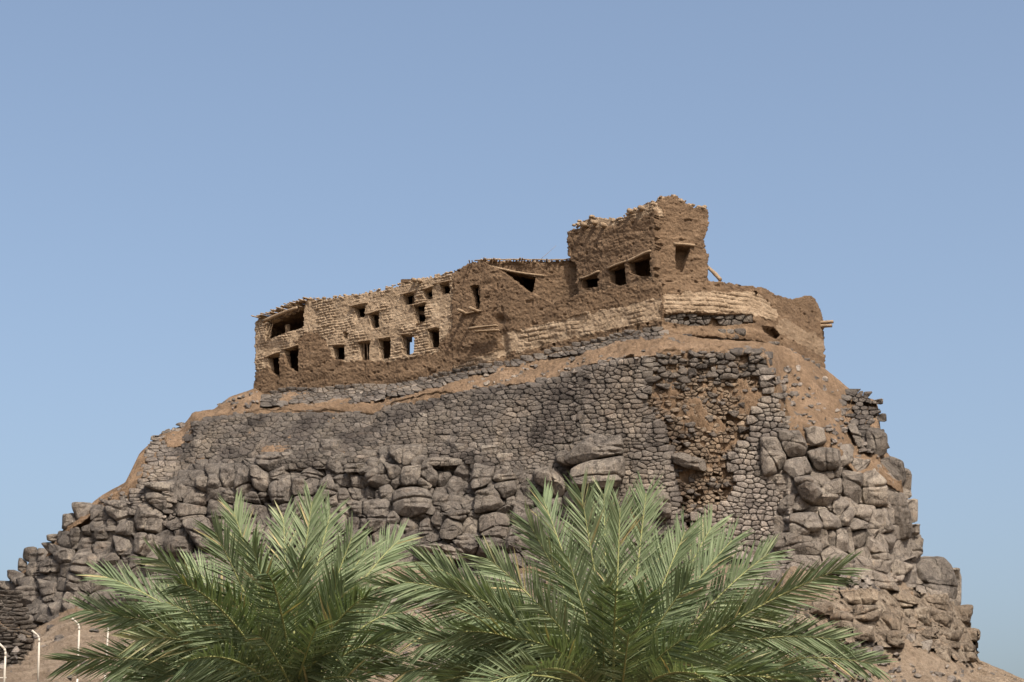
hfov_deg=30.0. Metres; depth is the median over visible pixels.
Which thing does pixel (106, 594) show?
boulder
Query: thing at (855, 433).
boulder
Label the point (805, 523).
boulder
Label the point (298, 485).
boulder
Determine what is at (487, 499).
boulder
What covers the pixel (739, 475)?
stone wall
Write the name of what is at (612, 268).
window
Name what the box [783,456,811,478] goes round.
boulder
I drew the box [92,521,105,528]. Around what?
boulder
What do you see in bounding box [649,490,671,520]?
boulder
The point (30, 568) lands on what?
boulder
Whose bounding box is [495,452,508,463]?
boulder
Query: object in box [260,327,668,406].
stone wall
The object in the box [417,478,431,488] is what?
boulder
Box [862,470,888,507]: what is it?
boulder
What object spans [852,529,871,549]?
boulder
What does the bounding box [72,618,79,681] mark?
fence post
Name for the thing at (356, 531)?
boulder
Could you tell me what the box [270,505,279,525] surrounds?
boulder
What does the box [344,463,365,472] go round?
boulder
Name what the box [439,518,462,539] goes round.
boulder
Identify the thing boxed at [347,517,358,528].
boulder
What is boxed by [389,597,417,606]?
boulder
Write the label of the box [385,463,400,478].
boulder
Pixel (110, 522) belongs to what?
boulder
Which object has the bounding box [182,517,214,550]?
boulder
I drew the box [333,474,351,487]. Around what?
boulder
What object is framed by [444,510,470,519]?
boulder
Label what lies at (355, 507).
boulder
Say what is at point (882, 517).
boulder
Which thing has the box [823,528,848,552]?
boulder
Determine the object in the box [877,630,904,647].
boulder
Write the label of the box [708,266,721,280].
prop beam
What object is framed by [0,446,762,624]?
cliff
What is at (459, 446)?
boulder
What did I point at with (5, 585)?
boulder
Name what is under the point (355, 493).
boulder
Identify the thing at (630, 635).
date palm
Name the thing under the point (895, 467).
boulder
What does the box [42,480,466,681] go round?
date palm
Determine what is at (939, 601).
boulder
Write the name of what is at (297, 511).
boulder
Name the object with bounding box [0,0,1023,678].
sky
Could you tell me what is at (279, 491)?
boulder
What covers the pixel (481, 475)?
boulder
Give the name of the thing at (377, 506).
boulder
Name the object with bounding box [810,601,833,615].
boulder
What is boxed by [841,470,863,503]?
boulder
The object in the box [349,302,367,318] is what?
window
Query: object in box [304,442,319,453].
boulder
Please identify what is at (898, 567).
boulder
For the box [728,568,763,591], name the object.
boulder
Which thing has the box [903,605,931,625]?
boulder
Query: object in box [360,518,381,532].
boulder
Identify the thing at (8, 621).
stone wall
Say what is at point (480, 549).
boulder
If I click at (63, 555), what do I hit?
boulder
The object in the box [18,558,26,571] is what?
boulder
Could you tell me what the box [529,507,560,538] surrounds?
boulder
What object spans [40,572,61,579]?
boulder
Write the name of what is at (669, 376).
rubble
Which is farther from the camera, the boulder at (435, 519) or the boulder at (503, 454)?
the boulder at (503, 454)
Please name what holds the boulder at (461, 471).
on the cliff at (178, 489)
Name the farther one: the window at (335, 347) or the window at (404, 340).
the window at (335, 347)
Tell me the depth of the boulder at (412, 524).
94.70 m
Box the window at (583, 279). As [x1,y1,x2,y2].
[579,270,599,288]
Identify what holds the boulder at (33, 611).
on the cliff at (178, 489)
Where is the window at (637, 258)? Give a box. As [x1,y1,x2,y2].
[626,250,650,276]
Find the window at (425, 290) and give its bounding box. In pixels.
[421,285,433,299]
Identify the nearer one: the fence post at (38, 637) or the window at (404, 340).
the fence post at (38, 637)
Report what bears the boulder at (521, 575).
on the hill
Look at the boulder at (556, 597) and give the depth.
85.66 m
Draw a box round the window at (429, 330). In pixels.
[425,326,438,347]
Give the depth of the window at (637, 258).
104.09 m
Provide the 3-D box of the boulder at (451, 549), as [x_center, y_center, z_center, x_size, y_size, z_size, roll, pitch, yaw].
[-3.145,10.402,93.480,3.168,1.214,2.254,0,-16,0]
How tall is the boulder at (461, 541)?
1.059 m
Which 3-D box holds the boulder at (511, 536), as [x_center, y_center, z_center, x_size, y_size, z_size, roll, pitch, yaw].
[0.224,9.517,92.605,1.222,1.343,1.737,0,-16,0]
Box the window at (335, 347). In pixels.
[328,344,345,359]
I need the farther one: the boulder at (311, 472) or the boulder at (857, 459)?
the boulder at (311, 472)
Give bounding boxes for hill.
[0,331,1023,681]
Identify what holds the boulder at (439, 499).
on the cliff at (178, 489)
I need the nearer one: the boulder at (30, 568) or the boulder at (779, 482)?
the boulder at (779, 482)
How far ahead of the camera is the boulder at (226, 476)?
101.13 m
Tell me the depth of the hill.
96.32 m
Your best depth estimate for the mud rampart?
104.70 m
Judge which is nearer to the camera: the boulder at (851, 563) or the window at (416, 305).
the boulder at (851, 563)
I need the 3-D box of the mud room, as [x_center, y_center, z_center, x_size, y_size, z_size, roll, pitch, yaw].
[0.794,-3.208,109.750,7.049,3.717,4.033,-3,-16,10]
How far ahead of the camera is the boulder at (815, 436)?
94.87 m
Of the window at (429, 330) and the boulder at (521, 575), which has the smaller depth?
the boulder at (521, 575)
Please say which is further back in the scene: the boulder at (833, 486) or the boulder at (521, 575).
the boulder at (833, 486)
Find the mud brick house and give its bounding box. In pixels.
[251,271,453,394]
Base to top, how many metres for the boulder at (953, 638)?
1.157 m
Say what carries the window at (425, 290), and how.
in the mud brick house
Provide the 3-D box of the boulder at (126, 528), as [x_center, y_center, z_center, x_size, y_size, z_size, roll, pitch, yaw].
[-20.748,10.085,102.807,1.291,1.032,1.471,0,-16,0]
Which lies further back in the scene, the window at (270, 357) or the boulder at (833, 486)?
the window at (270, 357)
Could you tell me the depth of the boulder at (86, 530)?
104.42 m
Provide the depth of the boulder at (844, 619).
85.56 m
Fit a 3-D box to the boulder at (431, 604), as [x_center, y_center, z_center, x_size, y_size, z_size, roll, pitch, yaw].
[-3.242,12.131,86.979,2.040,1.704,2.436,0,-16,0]
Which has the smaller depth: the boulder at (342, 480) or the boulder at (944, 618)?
the boulder at (944, 618)
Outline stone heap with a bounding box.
[783,605,882,659]
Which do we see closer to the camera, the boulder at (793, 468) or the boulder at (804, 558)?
the boulder at (804, 558)
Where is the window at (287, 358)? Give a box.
[281,344,297,371]
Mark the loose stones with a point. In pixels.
(788, 421)
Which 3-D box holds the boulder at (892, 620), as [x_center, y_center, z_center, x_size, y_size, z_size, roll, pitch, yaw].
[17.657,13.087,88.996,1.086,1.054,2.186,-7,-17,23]
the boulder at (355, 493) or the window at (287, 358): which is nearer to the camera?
the boulder at (355, 493)
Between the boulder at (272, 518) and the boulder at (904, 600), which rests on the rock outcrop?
the boulder at (904, 600)
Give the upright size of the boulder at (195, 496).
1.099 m
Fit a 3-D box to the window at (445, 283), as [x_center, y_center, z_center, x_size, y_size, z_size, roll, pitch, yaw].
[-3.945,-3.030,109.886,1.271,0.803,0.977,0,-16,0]
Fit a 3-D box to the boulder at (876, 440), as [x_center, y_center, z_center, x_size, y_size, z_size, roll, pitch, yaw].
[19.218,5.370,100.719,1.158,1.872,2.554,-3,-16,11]
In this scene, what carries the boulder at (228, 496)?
on the cliff at (178, 489)
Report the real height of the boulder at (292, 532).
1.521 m
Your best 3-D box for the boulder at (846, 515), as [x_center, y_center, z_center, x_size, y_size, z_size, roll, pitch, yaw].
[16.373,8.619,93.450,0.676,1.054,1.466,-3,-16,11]
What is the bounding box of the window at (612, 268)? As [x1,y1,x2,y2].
[607,260,625,285]
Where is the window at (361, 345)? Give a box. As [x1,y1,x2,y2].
[354,339,370,359]
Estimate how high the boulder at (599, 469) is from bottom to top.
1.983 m
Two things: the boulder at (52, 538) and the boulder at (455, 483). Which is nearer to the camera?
the boulder at (455, 483)
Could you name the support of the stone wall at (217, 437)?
on the cliff at (178, 489)
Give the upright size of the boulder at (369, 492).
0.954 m
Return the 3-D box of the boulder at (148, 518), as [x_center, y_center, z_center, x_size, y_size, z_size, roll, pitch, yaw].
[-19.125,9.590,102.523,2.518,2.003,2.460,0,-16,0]
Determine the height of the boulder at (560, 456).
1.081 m
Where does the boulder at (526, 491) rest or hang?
on the cliff at (178, 489)
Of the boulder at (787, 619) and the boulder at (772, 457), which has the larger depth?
the boulder at (772, 457)
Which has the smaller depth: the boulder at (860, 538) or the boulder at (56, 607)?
the boulder at (860, 538)
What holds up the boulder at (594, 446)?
on the boulder at (599, 469)
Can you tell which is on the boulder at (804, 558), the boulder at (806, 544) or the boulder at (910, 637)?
the boulder at (806, 544)
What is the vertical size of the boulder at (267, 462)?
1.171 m
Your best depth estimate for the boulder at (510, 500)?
93.64 m
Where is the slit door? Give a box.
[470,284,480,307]
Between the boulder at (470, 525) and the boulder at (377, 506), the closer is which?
the boulder at (470, 525)
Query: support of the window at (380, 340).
in the mud brick house
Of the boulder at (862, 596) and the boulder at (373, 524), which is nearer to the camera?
the boulder at (862, 596)
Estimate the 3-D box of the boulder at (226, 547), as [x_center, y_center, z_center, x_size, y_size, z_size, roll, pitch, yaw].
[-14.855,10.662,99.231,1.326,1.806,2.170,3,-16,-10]
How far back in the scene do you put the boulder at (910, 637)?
88.39 m
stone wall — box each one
[0,590,38,666]
[128,435,176,514]
[155,357,686,538]
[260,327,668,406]
[690,367,796,573]
[839,389,887,448]
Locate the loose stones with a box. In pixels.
[0,345,1015,681]
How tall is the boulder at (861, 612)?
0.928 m
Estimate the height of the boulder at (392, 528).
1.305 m
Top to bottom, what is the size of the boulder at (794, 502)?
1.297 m
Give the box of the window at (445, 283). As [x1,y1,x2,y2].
[433,280,451,294]
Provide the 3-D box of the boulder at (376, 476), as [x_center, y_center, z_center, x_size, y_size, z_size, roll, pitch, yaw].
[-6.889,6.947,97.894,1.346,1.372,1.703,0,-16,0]
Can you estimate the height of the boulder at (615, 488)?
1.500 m
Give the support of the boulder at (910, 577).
on the hill
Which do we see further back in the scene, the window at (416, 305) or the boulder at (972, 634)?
the window at (416, 305)
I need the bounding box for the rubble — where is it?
[639,348,773,530]
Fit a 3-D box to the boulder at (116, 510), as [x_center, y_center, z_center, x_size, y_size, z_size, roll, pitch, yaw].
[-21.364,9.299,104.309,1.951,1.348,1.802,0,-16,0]
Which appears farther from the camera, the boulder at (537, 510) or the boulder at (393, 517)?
the boulder at (393, 517)
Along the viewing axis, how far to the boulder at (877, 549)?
93.14 m
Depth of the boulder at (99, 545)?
103.12 m
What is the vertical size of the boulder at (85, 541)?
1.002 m
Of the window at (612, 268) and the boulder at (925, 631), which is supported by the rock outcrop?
the boulder at (925, 631)
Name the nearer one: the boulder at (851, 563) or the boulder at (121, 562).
the boulder at (851, 563)
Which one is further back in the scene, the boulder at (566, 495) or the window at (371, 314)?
the window at (371, 314)
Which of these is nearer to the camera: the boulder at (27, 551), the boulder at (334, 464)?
the boulder at (334, 464)
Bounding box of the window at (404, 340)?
[398,332,414,355]
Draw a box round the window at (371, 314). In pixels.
[365,309,384,328]
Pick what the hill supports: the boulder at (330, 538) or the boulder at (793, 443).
the boulder at (793, 443)
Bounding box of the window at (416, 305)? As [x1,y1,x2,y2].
[410,301,426,323]
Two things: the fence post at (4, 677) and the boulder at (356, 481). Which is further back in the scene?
the boulder at (356, 481)
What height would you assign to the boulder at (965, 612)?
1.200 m
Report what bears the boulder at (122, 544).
on the cliff at (178, 489)
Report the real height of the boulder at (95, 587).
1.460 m
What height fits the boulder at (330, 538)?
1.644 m
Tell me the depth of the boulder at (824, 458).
93.90 m
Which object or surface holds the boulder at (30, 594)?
on the hill
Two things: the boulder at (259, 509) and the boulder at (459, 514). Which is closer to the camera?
the boulder at (459, 514)
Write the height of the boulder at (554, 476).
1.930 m
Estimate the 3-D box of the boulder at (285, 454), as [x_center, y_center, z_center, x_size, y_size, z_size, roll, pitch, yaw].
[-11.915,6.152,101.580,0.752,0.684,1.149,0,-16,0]
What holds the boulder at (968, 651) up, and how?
on the rock outcrop
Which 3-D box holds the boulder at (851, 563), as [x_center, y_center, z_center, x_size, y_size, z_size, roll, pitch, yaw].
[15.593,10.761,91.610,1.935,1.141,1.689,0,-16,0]
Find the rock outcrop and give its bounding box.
[795,586,980,665]
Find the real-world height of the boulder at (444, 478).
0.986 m
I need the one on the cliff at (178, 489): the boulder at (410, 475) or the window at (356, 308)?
the boulder at (410, 475)
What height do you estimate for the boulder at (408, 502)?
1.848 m
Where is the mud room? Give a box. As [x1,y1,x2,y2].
[469,250,576,302]
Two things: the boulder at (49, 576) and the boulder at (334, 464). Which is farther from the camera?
the boulder at (49, 576)
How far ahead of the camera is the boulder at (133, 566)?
100.17 m
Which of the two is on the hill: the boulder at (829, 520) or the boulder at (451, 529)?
the boulder at (829, 520)
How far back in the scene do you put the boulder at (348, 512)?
96.67 m
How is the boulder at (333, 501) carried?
on the cliff at (178, 489)
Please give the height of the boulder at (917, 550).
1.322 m
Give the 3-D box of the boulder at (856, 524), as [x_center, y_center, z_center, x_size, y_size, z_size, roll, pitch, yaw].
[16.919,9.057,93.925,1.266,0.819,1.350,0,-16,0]
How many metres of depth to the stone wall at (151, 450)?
105.40 m
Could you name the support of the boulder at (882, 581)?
on the rock outcrop
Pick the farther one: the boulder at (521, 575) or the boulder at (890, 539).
the boulder at (890, 539)
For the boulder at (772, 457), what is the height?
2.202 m
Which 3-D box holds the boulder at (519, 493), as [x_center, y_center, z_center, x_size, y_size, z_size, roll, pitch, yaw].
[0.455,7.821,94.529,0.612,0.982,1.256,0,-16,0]
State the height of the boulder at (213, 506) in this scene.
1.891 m
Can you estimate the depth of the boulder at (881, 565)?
92.75 m
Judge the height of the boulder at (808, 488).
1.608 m
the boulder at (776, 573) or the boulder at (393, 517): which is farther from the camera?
the boulder at (393, 517)
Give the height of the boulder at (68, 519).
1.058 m
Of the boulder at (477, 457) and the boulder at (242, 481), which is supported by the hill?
the boulder at (477, 457)
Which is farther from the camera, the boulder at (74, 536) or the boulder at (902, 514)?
the boulder at (74, 536)
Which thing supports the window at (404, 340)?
in the mud brick house
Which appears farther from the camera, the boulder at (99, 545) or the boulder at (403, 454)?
the boulder at (99, 545)
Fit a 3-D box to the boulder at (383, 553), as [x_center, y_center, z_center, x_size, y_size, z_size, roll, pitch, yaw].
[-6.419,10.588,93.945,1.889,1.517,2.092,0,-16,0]
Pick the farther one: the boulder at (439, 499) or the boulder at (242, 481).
the boulder at (242, 481)
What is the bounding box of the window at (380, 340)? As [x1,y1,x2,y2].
[375,336,390,358]
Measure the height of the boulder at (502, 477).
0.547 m
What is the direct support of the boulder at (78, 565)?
on the cliff at (178, 489)
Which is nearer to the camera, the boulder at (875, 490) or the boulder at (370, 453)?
the boulder at (875, 490)
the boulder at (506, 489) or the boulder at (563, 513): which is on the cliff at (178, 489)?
the boulder at (506, 489)
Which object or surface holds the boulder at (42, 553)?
on the cliff at (178, 489)
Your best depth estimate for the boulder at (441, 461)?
96.50 m
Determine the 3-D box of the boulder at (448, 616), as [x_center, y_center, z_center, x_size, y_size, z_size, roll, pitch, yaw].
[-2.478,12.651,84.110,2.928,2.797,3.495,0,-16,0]
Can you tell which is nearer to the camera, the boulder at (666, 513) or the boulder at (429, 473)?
the boulder at (666, 513)
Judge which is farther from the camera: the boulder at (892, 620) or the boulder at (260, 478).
the boulder at (260, 478)
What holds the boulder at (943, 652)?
on the hill
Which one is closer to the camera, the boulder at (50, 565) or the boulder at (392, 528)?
the boulder at (392, 528)
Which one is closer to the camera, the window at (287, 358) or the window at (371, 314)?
the window at (371, 314)
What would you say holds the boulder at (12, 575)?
on the cliff at (178, 489)
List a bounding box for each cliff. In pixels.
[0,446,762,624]
[766,444,961,605]
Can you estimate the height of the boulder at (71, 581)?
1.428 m
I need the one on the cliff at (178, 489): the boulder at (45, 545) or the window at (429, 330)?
the boulder at (45, 545)
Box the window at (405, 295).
[400,290,415,305]
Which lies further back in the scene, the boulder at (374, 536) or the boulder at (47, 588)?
the boulder at (47, 588)
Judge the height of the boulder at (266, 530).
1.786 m
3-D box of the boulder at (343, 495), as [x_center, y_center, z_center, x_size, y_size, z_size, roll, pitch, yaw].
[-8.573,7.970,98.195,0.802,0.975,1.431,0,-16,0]
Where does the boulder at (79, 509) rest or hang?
on the cliff at (178, 489)
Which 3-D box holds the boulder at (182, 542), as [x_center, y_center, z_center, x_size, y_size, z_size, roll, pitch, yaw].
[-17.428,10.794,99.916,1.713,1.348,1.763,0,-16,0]
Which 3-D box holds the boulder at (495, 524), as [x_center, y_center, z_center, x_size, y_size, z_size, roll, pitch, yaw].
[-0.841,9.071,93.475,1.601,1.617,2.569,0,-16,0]
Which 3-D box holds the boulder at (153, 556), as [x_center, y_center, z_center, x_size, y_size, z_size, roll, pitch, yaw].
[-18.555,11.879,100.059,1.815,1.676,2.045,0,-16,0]
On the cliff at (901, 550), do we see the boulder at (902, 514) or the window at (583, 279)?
the boulder at (902, 514)
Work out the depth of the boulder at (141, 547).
100.56 m
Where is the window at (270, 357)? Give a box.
[264,351,279,375]
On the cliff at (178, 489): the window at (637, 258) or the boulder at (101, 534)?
the boulder at (101, 534)
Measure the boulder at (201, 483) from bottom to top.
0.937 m
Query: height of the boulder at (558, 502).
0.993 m
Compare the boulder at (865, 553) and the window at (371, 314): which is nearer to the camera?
the boulder at (865, 553)
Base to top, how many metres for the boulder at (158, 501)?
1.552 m
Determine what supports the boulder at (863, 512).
on the hill
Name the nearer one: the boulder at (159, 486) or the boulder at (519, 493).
the boulder at (519, 493)
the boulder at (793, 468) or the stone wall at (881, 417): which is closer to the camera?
the boulder at (793, 468)
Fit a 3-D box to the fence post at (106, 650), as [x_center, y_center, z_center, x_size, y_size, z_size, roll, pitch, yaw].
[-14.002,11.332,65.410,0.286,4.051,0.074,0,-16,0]
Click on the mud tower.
(662, 237)
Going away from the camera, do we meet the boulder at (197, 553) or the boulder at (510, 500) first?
the boulder at (510, 500)
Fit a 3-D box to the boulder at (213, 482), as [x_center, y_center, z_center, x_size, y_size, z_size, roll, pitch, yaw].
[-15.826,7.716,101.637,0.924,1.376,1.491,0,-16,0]
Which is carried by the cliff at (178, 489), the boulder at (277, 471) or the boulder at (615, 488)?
the boulder at (277, 471)
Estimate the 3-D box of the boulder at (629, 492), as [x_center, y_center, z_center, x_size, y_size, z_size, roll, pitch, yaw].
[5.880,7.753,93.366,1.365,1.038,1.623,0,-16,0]
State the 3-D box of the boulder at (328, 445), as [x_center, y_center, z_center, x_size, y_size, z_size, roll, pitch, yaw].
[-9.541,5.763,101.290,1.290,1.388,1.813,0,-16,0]
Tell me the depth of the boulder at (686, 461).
92.83 m
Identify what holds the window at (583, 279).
in the mud tower
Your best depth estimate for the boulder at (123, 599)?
97.36 m
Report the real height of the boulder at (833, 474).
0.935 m
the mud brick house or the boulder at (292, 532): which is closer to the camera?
the boulder at (292, 532)
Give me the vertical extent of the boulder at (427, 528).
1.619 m
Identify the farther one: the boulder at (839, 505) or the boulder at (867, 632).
the boulder at (839, 505)
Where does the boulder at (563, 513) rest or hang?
on the hill
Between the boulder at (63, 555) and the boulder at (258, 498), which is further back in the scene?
the boulder at (63, 555)
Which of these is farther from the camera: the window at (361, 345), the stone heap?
the window at (361, 345)
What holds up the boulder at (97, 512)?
on the cliff at (178, 489)
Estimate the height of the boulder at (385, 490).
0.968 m
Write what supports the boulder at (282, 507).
on the cliff at (178, 489)
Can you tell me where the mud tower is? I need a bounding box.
[567,194,708,294]
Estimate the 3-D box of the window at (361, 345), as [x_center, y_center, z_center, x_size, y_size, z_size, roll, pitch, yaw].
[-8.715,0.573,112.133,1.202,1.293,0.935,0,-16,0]
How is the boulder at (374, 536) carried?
on the cliff at (178, 489)
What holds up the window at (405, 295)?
in the mud brick house
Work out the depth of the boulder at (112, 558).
101.44 m
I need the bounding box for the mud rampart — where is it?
[451,261,833,372]
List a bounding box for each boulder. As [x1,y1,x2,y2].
[0,581,11,589]
[7,570,26,585]
[15,585,39,606]
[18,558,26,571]
[22,603,47,626]
[23,546,36,561]
[26,562,38,578]
[37,548,47,561]
[37,579,64,602]
[38,559,59,572]
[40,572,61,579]
[41,542,53,550]
[46,534,56,542]
[48,601,62,615]
[53,548,74,563]
[62,513,76,528]
[62,592,75,610]
[64,571,87,593]
[68,552,98,576]
[70,527,79,546]
[71,502,91,519]
[77,536,93,549]
[81,524,92,536]
[88,587,118,609]
[89,569,108,592]
[92,509,104,520]
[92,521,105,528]
[92,541,113,552]
[94,529,108,538]
[100,552,119,566]
[104,500,135,520]
[106,518,116,527]
[112,535,131,555]
[114,560,128,574]
[115,520,135,535]
[119,578,156,606]
[127,554,142,575]
[133,532,159,556]
[134,503,172,534]
[139,482,181,496]
[142,553,168,574]
[145,492,170,514]
[163,535,192,558]
[176,503,206,521]
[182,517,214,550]
[183,489,207,504]
[186,550,215,567]
[195,477,207,491]
[206,474,221,494]
[206,499,233,529]
[213,490,235,502]
[213,531,234,560]
[219,466,234,489]
[233,501,266,523]
[233,524,272,552]
[234,468,251,497]
[242,491,270,504]
[249,464,269,491]
[255,454,281,470]
[268,474,291,504]
[269,466,284,479]
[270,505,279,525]
[273,517,309,543]
[278,503,293,518]
[281,451,292,459]
[292,478,313,495]
[293,496,312,519]
[301,466,323,479]
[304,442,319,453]
[315,474,337,499]
[315,522,339,549]
[320,438,343,451]
[326,452,343,472]
[326,495,337,506]
[330,513,346,532]
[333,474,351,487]
[335,529,370,558]
[336,503,350,515]
[337,488,350,502]
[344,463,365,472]
[347,501,361,515]
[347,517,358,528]
[348,487,363,500]
[350,475,365,488]
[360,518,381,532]
[362,450,376,456]
[362,498,390,518]
[364,465,388,487]
[364,542,399,563]
[365,486,375,498]
[366,460,374,465]
[371,532,385,541]
[378,484,392,497]
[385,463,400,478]
[387,511,400,523]
[387,524,403,542]
[388,444,422,464]
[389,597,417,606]
[391,478,400,488]
[392,487,432,517]
[399,517,418,533]
[400,465,420,485]
[416,517,435,543]
[416,543,474,561]
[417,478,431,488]
[419,596,455,607]
[421,461,437,486]
[422,457,465,466]
[431,511,440,530]
[433,493,463,512]
[434,610,462,629]
[437,471,451,486]
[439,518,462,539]
[444,475,468,494]
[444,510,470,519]
[449,443,473,456]
[453,535,474,553]
[454,464,469,478]
[462,516,477,533]
[469,463,493,489]
[473,455,485,461]
[474,486,504,512]
[478,512,509,538]
[479,540,495,553]
[480,445,497,454]
[493,473,514,481]
[494,480,516,498]
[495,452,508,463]
[505,524,528,548]
[506,496,515,507]
[508,573,545,589]
[512,505,529,526]
[515,490,522,497]
[520,485,534,507]
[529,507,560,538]
[533,466,565,496]
[543,591,565,608]
[545,497,563,513]
[555,450,574,465]
[558,507,572,522]
[563,486,591,515]
[565,433,623,464]
[569,456,624,489]
[592,487,617,513]
[620,491,638,501]
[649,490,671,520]
[671,452,706,470]
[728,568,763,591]
[747,565,783,587]
[759,437,785,476]
[764,604,793,630]
[773,532,822,554]
[775,473,786,496]
[777,492,809,513]
[778,430,807,456]
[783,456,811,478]
[784,554,819,570]
[789,512,822,534]
[793,475,822,503]
[805,426,825,446]
[807,447,840,470]
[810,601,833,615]
[818,509,841,529]
[822,467,842,479]
[822,478,841,494]
[822,554,855,574]
[823,495,849,514]
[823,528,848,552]
[830,611,853,631]
[840,507,853,525]
[840,588,877,604]
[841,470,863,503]
[848,423,865,448]
[848,518,868,530]
[851,458,863,467]
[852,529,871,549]
[853,604,882,620]
[853,624,874,641]
[855,504,872,521]
[855,547,871,558]
[856,568,899,590]
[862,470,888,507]
[864,537,890,559]
[865,428,887,456]
[871,559,890,572]
[874,508,893,533]
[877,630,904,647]
[881,456,905,485]
[881,611,902,629]
[884,533,896,549]
[889,492,912,539]
[891,559,913,575]
[891,591,918,607]
[903,568,916,583]
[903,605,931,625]
[906,634,915,641]
[909,541,922,562]
[916,556,957,599]
[916,625,931,639]
[920,640,932,651]
[925,593,949,610]
[931,610,953,627]
[935,645,951,661]
[944,630,962,648]
[956,604,972,624]
[960,642,976,662]
[966,628,980,641]
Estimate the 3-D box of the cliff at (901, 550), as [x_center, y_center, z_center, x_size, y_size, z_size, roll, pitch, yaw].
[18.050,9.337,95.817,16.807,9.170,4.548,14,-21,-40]
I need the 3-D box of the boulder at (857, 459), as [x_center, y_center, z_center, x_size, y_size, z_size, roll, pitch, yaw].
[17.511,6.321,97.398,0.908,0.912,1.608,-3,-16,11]
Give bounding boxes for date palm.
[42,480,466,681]
[357,465,897,681]
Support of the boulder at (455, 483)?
on the cliff at (178, 489)
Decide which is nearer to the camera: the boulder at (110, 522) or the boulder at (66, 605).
the boulder at (66, 605)
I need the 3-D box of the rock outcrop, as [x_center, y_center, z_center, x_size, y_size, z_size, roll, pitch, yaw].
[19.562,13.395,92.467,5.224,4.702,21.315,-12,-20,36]
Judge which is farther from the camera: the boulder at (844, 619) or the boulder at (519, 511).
the boulder at (519, 511)
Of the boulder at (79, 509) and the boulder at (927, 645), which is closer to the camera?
the boulder at (927, 645)
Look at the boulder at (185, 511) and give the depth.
100.93 m
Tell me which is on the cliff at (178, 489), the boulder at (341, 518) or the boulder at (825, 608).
the boulder at (341, 518)
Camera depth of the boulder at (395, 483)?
96.84 m
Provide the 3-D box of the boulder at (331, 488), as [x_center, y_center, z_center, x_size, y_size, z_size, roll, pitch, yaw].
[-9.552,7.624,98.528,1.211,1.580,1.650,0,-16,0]
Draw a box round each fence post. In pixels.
[0,643,6,681]
[31,630,39,681]
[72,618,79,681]
[104,628,108,679]
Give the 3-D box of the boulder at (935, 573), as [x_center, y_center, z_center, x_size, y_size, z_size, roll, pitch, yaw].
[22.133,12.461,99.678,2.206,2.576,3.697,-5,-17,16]
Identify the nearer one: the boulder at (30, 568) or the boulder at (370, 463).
the boulder at (370, 463)
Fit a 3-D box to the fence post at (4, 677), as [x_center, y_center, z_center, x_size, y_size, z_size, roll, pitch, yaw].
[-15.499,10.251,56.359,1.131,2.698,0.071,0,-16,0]
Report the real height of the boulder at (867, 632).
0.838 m

